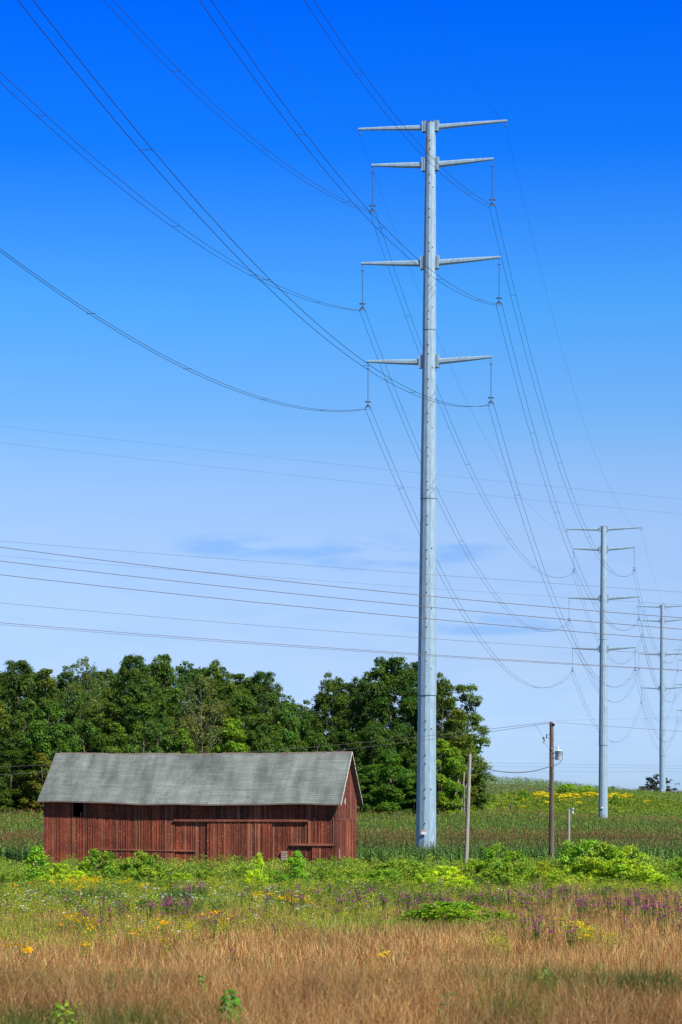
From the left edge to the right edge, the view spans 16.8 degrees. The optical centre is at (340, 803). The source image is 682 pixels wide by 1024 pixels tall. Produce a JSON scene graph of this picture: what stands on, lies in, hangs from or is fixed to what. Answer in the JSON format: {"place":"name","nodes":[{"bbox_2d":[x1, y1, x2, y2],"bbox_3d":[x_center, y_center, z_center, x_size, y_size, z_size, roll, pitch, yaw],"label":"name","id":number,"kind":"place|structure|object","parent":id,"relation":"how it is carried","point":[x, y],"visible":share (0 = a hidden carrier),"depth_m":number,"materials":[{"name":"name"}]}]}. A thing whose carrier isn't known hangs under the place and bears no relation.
{"place":"outdoors","nodes":[
{"label":"outdoors","id":0,"kind":"place"},
{"bbox_2d":[2,561,676,628],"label":"power line","id":1,"kind":"object","parent":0,"point":[339,598],"visible":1,"depth_m":118.99,"materials":[{"name":"metal"}]},
{"bbox_2d":[0,574,678,639],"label":"power line","id":2,"kind":"object","parent":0,"point":[342,610],"visible":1,"depth_m":119.99,"materials":[{"name":"metal"}]},
{"bbox_2d":[5,603,675,654],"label":"power line","id":3,"kind":"object","parent":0,"point":[337,631],"visible":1,"depth_m":120.99,"materials":[{"name":"metal"}]},
{"bbox_2d":[0,622,681,670],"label":"power line","id":4,"kind":"object","parent":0,"point":[341,648],"visible":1,"depth_m":116.99,"materials":[{"name":"metal"}]},
{"bbox_2d":[1,547,680,617],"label":"power line","id":5,"kind":"object","parent":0,"point":[341,587],"visible":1,"depth_m":117.99,"materials":[{"name":"metal"}]},
{"bbox_2d":[0,0,681,792],"label":"sky","id":6,"kind":"structure","parent":0,"point":[588,93],"materials":[{"name":"blue"}]},
{"bbox_2d":[1,784,681,973],"bbox_3d":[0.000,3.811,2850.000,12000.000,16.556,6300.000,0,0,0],"label":"ground","id":7,"kind":"structure","parent":0,"point":[503,786],"depth_m":478.40,"materials":[{"name":"green plant"}]},
{"bbox_2d":[0,760,15,813],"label":"deciduous tree","id":8,"kind":"object","parent":7,"relation":"on","point":[5,801],"visible":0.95,"depth_m":329.56,"materials":[{"name":"green plant"}]},
{"bbox_2d":[0,700,26,806],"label":"deciduous tree","id":9,"kind":"object","parent":7,"relation":"on","point":[5,722],"visible":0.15,"depth_m":351.32,"materials":[{"name":"green plant"}]},
{"bbox_2d":[0,738,40,815],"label":"deciduous tree","id":10,"kind":"object","parent":7,"relation":"on","point":[13,751],"visible":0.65,"depth_m":334.20,"materials":[{"name":"green plant"}]},
{"bbox_2d":[2,709,45,810],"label":"deciduous tree","id":11,"kind":"object","parent":7,"relation":"on","point":[19,721],"visible":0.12,"depth_m":348.58,"materials":[{"name":"green plant"}]},
{"bbox_2d":[0,659,52,743],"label":"deciduous tree","id":12,"kind":"object","parent":7,"relation":"on","point":[17,679],"visible":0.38,"depth_m":374.40,"materials":[{"name":"green plant"}]},
{"bbox_2d":[20,753,51,816],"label":"deciduous tree","id":13,"kind":"object","parent":7,"relation":"on","point":[36,776],"visible":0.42,"depth_m":329.47,"materials":[{"name":"green plant"}]},
{"bbox_2d":[21,845,50,881],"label":"shrub","id":14,"kind":"object","parent":7,"relation":"on","point":[34,855],"visible":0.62,"depth_m":156.78,"materials":[{"name":"green plant"}]},
{"bbox_2d":[5,698,82,815],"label":"deciduous tree","id":15,"kind":"object","parent":7,"relation":"on","point":[40,725],"visible":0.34,"depth_m":336.21,"materials":[{"name":"green plant"}]},
{"bbox_2d":[15,668,77,795],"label":"deciduous tree","id":16,"kind":"object","parent":7,"relation":"on","point":[35,682],"visible":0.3,"depth_m":369.38,"materials":[{"name":"green plant"}]},
{"bbox_2d":[36,863,73,883],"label":"shrub","id":17,"kind":"object","parent":7,"relation":"on","point":[60,872],"visible":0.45,"depth_m":153.66,"materials":[{"name":"green plant"}]},
{"bbox_2d":[47,663,98,749],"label":"deciduous tree","id":18,"kind":"object","parent":7,"relation":"on","point":[66,675],"visible":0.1,"depth_m":377.02,"materials":[{"name":"green plant"}]},
{"bbox_2d":[48,718,113,802],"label":"deciduous tree","id":19,"kind":"object","parent":7,"relation":"on","point":[90,730],"visible":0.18,"depth_m":335.35,"materials":[{"name":"green plant"}]},
{"bbox_2d":[63,689,101,752],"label":"deciduous tree","id":20,"kind":"object","parent":7,"relation":"on","point":[74,711],"visible":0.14,"depth_m":355.71,"materials":[{"name":"green plant"}]},
{"bbox_2d":[62,656,109,750],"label":"deciduous tree","id":21,"kind":"object","parent":7,"relation":"on","point":[86,664],"visible":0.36,"depth_m":365.40,"materials":[{"name":"green plant"}]},
{"bbox_2d":[77,848,120,882],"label":"shrub","id":22,"kind":"object","parent":7,"relation":"on","point":[108,869],"visible":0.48,"depth_m":157.69,"materials":[{"name":"green plant"}]},
{"bbox_2d":[79,668,131,731],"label":"deciduous tree","id":23,"kind":"object","parent":7,"relation":"on","point":[106,689],"visible":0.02,"depth_m":373.22,"materials":[{"name":"green plant"}]},
{"bbox_2d":[76,698,140,752],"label":"deciduous tree","id":24,"kind":"object","parent":7,"relation":"on","point":[97,721],"visible":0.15,"depth_m":350.75,"materials":[{"name":"green plant"}]},
{"bbox_2d":[95,721,136,753],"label":"deciduous tree","id":25,"kind":"object","parent":7,"relation":"on","point":[113,727],"visible":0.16,"depth_m":337.36,"materials":[{"name":"green plant"}]},
{"bbox_2d":[98,653,173,751],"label":"deciduous tree","id":26,"kind":"object","parent":7,"relation":"on","point":[127,672],"visible":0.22,"depth_m":364.80,"materials":[{"name":"green plant"}]},
{"bbox_2d":[104,683,174,752],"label":"deciduous tree","id":27,"kind":"object","parent":7,"relation":"on","point":[132,697],"visible":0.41,"depth_m":346.42,"materials":[{"name":"green plant"}]},
{"bbox_2d":[120,850,165,882],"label":"shrub","id":28,"kind":"object","parent":7,"relation":"on","point":[143,868],"visible":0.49,"depth_m":157.64,"materials":[{"name":"green plant"}]},
{"bbox_2d":[3,879,298,964],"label":"orange wildflowers","id":29,"kind":"object","parent":7,"relation":"on","point":[162,923],"visible":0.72,"depth_m":99.90,"materials":[{"name":"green plant"}]},
{"bbox_2d":[125,718,181,753],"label":"deciduous tree","id":30,"kind":"object","parent":7,"relation":"on","point":[161,728],"visible":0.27,"depth_m":332.33,"materials":[{"name":"green plant"}]},
{"bbox_2d":[141,653,191,749],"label":"deciduous tree","id":31,"kind":"object","parent":7,"relation":"on","point":[166,669],"visible":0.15,"depth_m":368.22,"materials":[{"name":"green plant"}]},
{"bbox_2d":[173,727,196,753],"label":"deciduous tree","id":32,"kind":"object","parent":7,"relation":"on","point":[183,733],"visible":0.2,"depth_m":331.59,"materials":[{"name":"green plant"}]},
{"bbox_2d":[159,660,219,751],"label":"deciduous tree","id":33,"kind":"object","parent":7,"relation":"on","point":[186,676],"visible":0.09,"depth_m":371.30,"materials":[{"name":"green plant"}]},
{"bbox_2d":[158,674,233,753],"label":"deciduous tree","id":34,"kind":"object","parent":7,"relation":"on","point":[193,729],"visible":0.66,"depth_m":336.98,"materials":[{"name":"green plant"}]},
{"bbox_2d":[37,751,362,871],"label":"barn","id":35,"kind":"structure","parent":7,"relation":"on","point":[283,806],"depth_m":179.84,"materials":[{"name":"red paint"}]},
{"bbox_2d":[207,822,239,871],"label":"sliding door","id":36,"kind":"structure","parent":35,"relation":"in","point":[226,835],"depth_m":178.49,"materials":[{"name":"red wood"}]},
{"bbox_2d":[240,822,271,866],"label":"sliding door","id":37,"kind":"structure","parent":35,"relation":"in","point":[249,831],"depth_m":178.05,"materials":[{"name":"red wood"}]},
{"bbox_2d":[312,846,332,866],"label":"sliding door","id":38,"kind":"structure","parent":35,"relation":"in","point":[322,852],"depth_m":177.14,"materials":[{"name":"red wood"}]},
{"bbox_2d":[171,659,249,753],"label":"deciduous tree","id":39,"kind":"object","parent":7,"relation":"on","point":[221,686],"visible":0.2,"depth_m":366.36,"materials":[{"name":"green plant"}]},
{"bbox_2d":[217,989,241,1023],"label":"weed plant","id":40,"kind":"object","parent":7,"relation":"on","point":[233,998],"visible":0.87,"depth_m":22.55,"materials":[{"name":"green plant"}]},
{"bbox_2d":[211,717,250,752],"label":"deciduous tree","id":41,"kind":"object","parent":7,"relation":"on","point":[238,746],"visible":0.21,"depth_m":333.08,"materials":[{"name":"green plant"}]},
{"bbox_2d":[212,673,261,752],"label":"deciduous tree","id":42,"kind":"object","parent":7,"relation":"on","point":[239,677],"visible":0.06,"depth_m":373.85,"materials":[{"name":"green plant"}]},
{"bbox_2d":[220,689,270,749],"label":"deciduous tree","id":43,"kind":"object","parent":7,"relation":"on","point":[245,701],"visible":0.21,"depth_m":350.35,"materials":[{"name":"green plant"}]},
{"bbox_2d":[244,670,287,752],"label":"deciduous tree","id":44,"kind":"object","parent":7,"relation":"on","point":[270,694],"visible":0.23,"depth_m":360.93,"materials":[{"name":"green plant"}]},
{"bbox_2d":[244,721,292,752],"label":"deciduous tree","id":45,"kind":"object","parent":7,"relation":"on","point":[259,732],"visible":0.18,"depth_m":333.08,"materials":[{"name":"green plant"}]},
{"bbox_2d":[251,707,302,752],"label":"deciduous tree","id":46,"kind":"object","parent":7,"relation":"on","point":[277,718],"visible":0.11,"depth_m":349.01,"materials":[{"name":"green plant"}]},
{"bbox_2d":[276,702,306,751],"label":"deciduous tree","id":47,"kind":"object","parent":7,"relation":"on","point":[290,740],"visible":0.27,"depth_m":339.13,"materials":[{"name":"green plant"}]},
{"bbox_2d":[2,872,589,944],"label":"white wildflowers","id":48,"kind":"object","parent":7,"relation":"on","point":[183,900],"visible":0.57,"depth_m":124.86,"materials":[{"name":"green plant"}]},
{"bbox_2d":[285,850,309,881],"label":"shrub","id":49,"kind":"object","parent":7,"relation":"on","point":[296,863],"visible":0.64,"depth_m":159.69,"materials":[{"name":"green plant"}]},
{"bbox_2d":[295,728,335,751],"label":"deciduous tree","id":50,"kind":"object","parent":7,"relation":"on","point":[315,738],"visible":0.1,"depth_m":334.54,"materials":[{"name":"green plant"}]},
{"bbox_2d":[306,672,357,751],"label":"deciduous tree","id":51,"kind":"object","parent":7,"relation":"on","point":[322,700],"visible":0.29,"depth_m":350.83,"materials":[{"name":"green plant"}]},
{"bbox_2d":[49,864,616,961],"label":"goldenrod","id":52,"kind":"object","parent":7,"relation":"on","point":[254,895],"visible":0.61,"depth_m":122.20,"materials":[{"name":"yellow plant"}]},
{"bbox_2d":[0,860,675,924],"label":"dark weeds","id":53,"kind":"object","parent":7,"relation":"on","point":[143,903],"visible":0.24,"depth_m":132.58,"materials":[{"name":"green plant"}]},
{"bbox_2d":[0,871,678,955],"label":"yellow green weeds","id":54,"kind":"object","parent":7,"relation":"on","point":[48,906],"visible":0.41,"depth_m":119.05,"materials":[{"name":"green plant"}]},
{"bbox_2d":[0,945,681,1023],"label":"bank grass","id":55,"kind":"structure","parent":7,"relation":"on","point":[147,996],"depth_m":25.30,"materials":[{"name":"plant"}]},
{"bbox_2d":[0,862,681,982],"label":"meadow grass","id":56,"kind":"structure","parent":7,"relation":"on","point":[357,930],"depth_m":97.12,"materials":[{"name":"plant"}]},
{"bbox_2d":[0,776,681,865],"bbox_3d":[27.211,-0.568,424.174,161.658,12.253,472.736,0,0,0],"label":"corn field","id":57,"kind":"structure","parent":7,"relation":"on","point":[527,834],"depth_m":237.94,"materials":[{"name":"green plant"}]},
{"bbox_2d":[0,875,681,963],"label":"ironweed","id":58,"kind":"object","parent":7,"relation":"on","point":[187,906],"visible":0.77,"depth_m":116.38,"materials":[{"name":"green plant"}]},
{"bbox_2d":[0,853,681,881],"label":"tall weeds","id":59,"kind":"object","parent":7,"relation":"on","point":[349,864],"visible":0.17,"depth_m":165.62,"materials":[{"name":"green plant"}]},
{"bbox_2d":[0,858,681,919],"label":"leafy weeds","id":60,"kind":"object","parent":7,"relation":"on","point":[261,880],"visible":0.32,"depth_m":143.46,"materials":[{"name":"green plant"}]},
{"bbox_2d":[320,682,367,751],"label":"deciduous tree","id":61,"kind":"object","parent":7,"relation":"on","point":[341,691],"visible":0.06,"depth_m":390.21,"materials":[{"name":"green plant"}]},
{"bbox_2d":[326,729,372,783],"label":"deciduous tree","id":62,"kind":"object","parent":7,"relation":"on","point":[346,735],"visible":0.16,"depth_m":339.30,"materials":[{"name":"green plant"}]},
{"bbox_2d":[331,677,387,754],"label":"deciduous tree","id":63,"kind":"object","parent":7,"relation":"on","point":[353,690],"visible":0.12,"depth_m":355.38,"materials":[{"name":"green plant"}]},
{"bbox_2d":[357,773,381,818],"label":"deciduous tree","id":64,"kind":"object","parent":7,"relation":"on","point":[366,807],"visible":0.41,"depth_m":329.28,"materials":[{"name":"green plant"}]},
{"bbox_2d":[347,721,407,810],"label":"deciduous tree","id":65,"kind":"object","parent":7,"relation":"on","point":[384,734],"visible":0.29,"depth_m":336.73,"materials":[{"name":"green plant"}]},
{"bbox_2d":[358,868,405,883],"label":"shrub","id":66,"kind":"object","parent":7,"relation":"on","point":[385,873],"visible":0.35,"depth_m":154.51,"materials":[{"name":"green plant"}]},
{"bbox_2d":[350,655,417,773],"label":"deciduous tree","id":67,"kind":"object","parent":7,"relation":"on","point":[383,676],"visible":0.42,"depth_m":348.22,"materials":[{"name":"green plant"}]},
{"bbox_2d":[357,753,416,817],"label":"deciduous tree","id":68,"kind":"object","parent":7,"relation":"on","point":[388,794],"visible":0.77,"depth_m":329.32,"materials":[{"name":"green plant"}]},
{"bbox_2d":[364,858,433,881],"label":"shrub","id":69,"kind":"object","parent":7,"relation":"on","point":[415,867],"visible":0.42,"depth_m":159.44,"materials":[{"name":"green plant"}]},
{"bbox_2d":[367,666,437,771],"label":"deciduous tree","id":70,"kind":"object","parent":7,"relation":"on","point":[396,711],"visible":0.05,"depth_m":390.84,"materials":[{"name":"green plant"}]},
{"bbox_2d":[394,774,416,816],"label":"deciduous tree","id":71,"kind":"object","parent":7,"relation":"on","point":[409,795],"visible":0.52,"depth_m":329.82,"materials":[{"name":"green plant"}]},
{"bbox_2d":[395,661,440,759],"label":"deciduous tree","id":72,"kind":"object","parent":7,"relation":"on","point":[414,665],"visible":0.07,"depth_m":352.88,"materials":[{"name":"green plant"}]},
{"bbox_2d":[396,738,449,811],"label":"deciduous tree","id":73,"kind":"object","parent":7,"relation":"on","point":[408,759],"visible":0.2,"depth_m":334.36,"materials":[{"name":"green plant"}]},
{"bbox_2d":[410,872,445,888],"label":"shrub","id":74,"kind":"object","parent":7,"relation":"on","point":[426,875],"visible":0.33,"depth_m":149.86,"materials":[{"name":"green plant"}]},
{"bbox_2d":[358,118,506,864],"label":"transmission tower","id":75,"kind":"structure","parent":7,"relation":"on","point":[429,361],"depth_m":199.42,"materials":[{"name":"metal"}]},
{"bbox_2d":[0,72,364,310],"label":"conductor pair","id":76,"kind":"object","parent":75,"relation":"attached to","point":[152,205],"visible":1,"depth_m":132.87,"materials":[{"name":"metal"}]},
{"bbox_2d":[0,249,366,411],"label":"conductor pair","id":77,"kind":"object","parent":75,"relation":"attached to","point":[158,352],"visible":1,"depth_m":131.77,"materials":[{"name":"metal"}]},
{"bbox_2d":[106,0,372,212],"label":"conductor pair","id":78,"kind":"object","parent":75,"relation":"attached to","point":[221,110],"visible":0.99,"depth_m":146.71,"materials":[{"name":"metal"}]},
{"bbox_2d":[18,0,493,406],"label":"conductor pair","id":79,"kind":"object","parent":75,"relation":"attached to","point":[205,210],"visible":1,"depth_m":99.17,"materials":[{"name":"metal"}]},
{"bbox_2d":[199,0,499,304],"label":"conductor pair","id":80,"kind":"object","parent":75,"relation":"attached to","point":[323,156],"visible":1,"depth_m":121.64,"materials":[{"name":"metal"}]},
{"bbox_2d":[304,0,488,206],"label":"conductor pair","id":81,"kind":"object","parent":75,"relation":"attached to","point":[386,104],"visible":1,"depth_m":144.42,"materials":[{"name":"metal"}]},
{"bbox_2d":[370,214,569,577],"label":"conductor pair","id":82,"kind":"object","parent":75,"relation":"attached to","point":[446,410],"visible":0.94,"depth_m":249.17,"materials":[{"name":"metal"}]},
{"bbox_2d":[489,207,634,576],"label":"conductor pair","id":83,"kind":"object","parent":75,"relation":"attached to","point":[541,394],"visible":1,"depth_m":236.61,"materials":[{"name":"metal"}]},
{"bbox_2d":[419,865,463,885],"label":"shrub","id":84,"kind":"object","parent":7,"relation":"on","point":[454,870],"visible":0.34,"depth_m":153.75,"materials":[{"name":"green plant"}]},
{"bbox_2d":[409,672,475,813],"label":"deciduous tree","id":85,"kind":"object","parent":7,"relation":"on","point":[441,685],"visible":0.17,"depth_m":347.86,"materials":[{"name":"green plant"}]},
{"bbox_2d":[387,901,520,928],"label":"shrub","id":86,"kind":"object","parent":7,"relation":"on","point":[459,911],"visible":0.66,"depth_m":109.98,"materials":[{"name":"green plant"}]},
{"bbox_2d":[436,739,474,816],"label":"deciduous tree","id":87,"kind":"object","parent":7,"relation":"on","point":[443,800],"visible":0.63,"depth_m":327.95,"materials":[{"name":"green plant"}]},
{"bbox_2d":[440,746,477,817],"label":"deciduous tree","id":88,"kind":"object","parent":7,"relation":"on","point":[450,775],"visible":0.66,"depth_m":329.31,"materials":[{"name":"green plant"}]},
{"bbox_2d":[436,709,486,810],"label":"deciduous tree","id":89,"kind":"object","parent":7,"relation":"on","point":[450,726],"visible":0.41,"depth_m":337.15,"materials":[{"name":"green plant"}]},
{"bbox_2d":[464,753,471,863],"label":"service pole","id":90,"kind":"object","parent":7,"relation":"on","point":[466,848],"visible":0.94,"depth_m":187.87,"materials":[{"name":"grey wood"}]},
{"bbox_2d":[446,683,497,811],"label":"deciduous tree","id":91,"kind":"object","parent":7,"relation":"on","point":[481,797],"visible":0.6,"depth_m":341.06,"materials":[{"name":"green plant"}]},
{"bbox_2d":[457,859,487,878],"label":"shrub","id":92,"kind":"object","parent":7,"relation":"on","point":[468,866],"visible":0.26,"depth_m":161.82,"materials":[{"name":"green plant"}]},
{"bbox_2d":[471,842,514,873],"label":"shrub","id":93,"kind":"object","parent":7,"relation":"on","point":[490,853],"visible":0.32,"depth_m":162.52,"materials":[{"name":"green plant"}]},
{"bbox_2d":[479,861,542,887],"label":"shrub","id":94,"kind":"object","parent":7,"relation":"on","point":[520,874],"visible":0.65,"depth_m":151.49,"materials":[{"name":"green plant"}]},
{"bbox_2d":[499,850,534,881],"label":"shrub","id":95,"kind":"object","parent":7,"relation":"on","point":[511,857],"visible":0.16,"depth_m":159.74,"materials":[{"name":"green plant"}]},
{"bbox_2d":[535,722,562,864],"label":"utility pole","id":96,"kind":"object","parent":7,"relation":"on","point":[558,753],"visible":0.97,"depth_m":189.84,"materials":[{"name":"brown wood"}]},
{"bbox_2d":[494,791,649,807],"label":"hill goldenrod","id":97,"kind":"object","parent":7,"relation":"on","point":[624,795],"visible":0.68,"depth_m":459.64,"materials":[{"name":"yellow plant"}]},
{"bbox_2d":[556,837,610,870],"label":"shrub","id":98,"kind":"object","parent":7,"relation":"on","point":[570,852],"visible":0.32,"depth_m":161.03,"materials":[{"name":"green plant"}]},
{"bbox_2d":[486,790,681,817],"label":"hill weeds","id":99,"kind":"object","parent":7,"relation":"on","point":[589,804],"visible":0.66,"depth_m":445.62,"materials":[{"name":"green plant"}]},
{"bbox_2d":[545,855,624,884],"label":"shrub","id":100,"kind":"object","parent":7,"relation":"on","point":[579,863],"visible":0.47,"depth_m":153.32,"materials":[{"name":"green plant"}]},
{"bbox_2d":[566,526,641,819],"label":"transmission tower","id":101,"kind":"structure","parent":7,"relation":"on","point":[603,549],"depth_m":393.48,"materials":[{"name":"metal"}]},
{"bbox_2d":[582,841,626,878],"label":"shrub","id":102,"kind":"object","parent":7,"relation":"on","point":[604,849],"visible":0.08,"depth_m":159.86,"materials":[{"name":"green plant"}]},
{"bbox_2d":[582,858,668,887],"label":"shrub","id":103,"kind":"object","parent":7,"relation":"on","point":[629,867],"visible":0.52,"depth_m":151.51,"materials":[{"name":"green plant"}]},
{"bbox_2d":[605,844,654,877],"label":"shrub","id":104,"kind":"object","parent":7,"relation":"on","point":[624,852],"visible":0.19,"depth_m":157.62,"materials":[{"name":"green plant"}]},
{"bbox_2d":[638,774,672,792],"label":"deciduous tree","id":105,"kind":"object","parent":7,"relation":"on","point":[652,785],"visible":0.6,"depth_m":623.85,"materials":[{"name":"green plant"}]},
{"bbox_2d":[637,604,681,792],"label":"transmission tower","id":106,"kind":"structure","parent":7,"relation":"on","point":[662,621],"depth_m":578.48,"materials":[{"name":"metal"}]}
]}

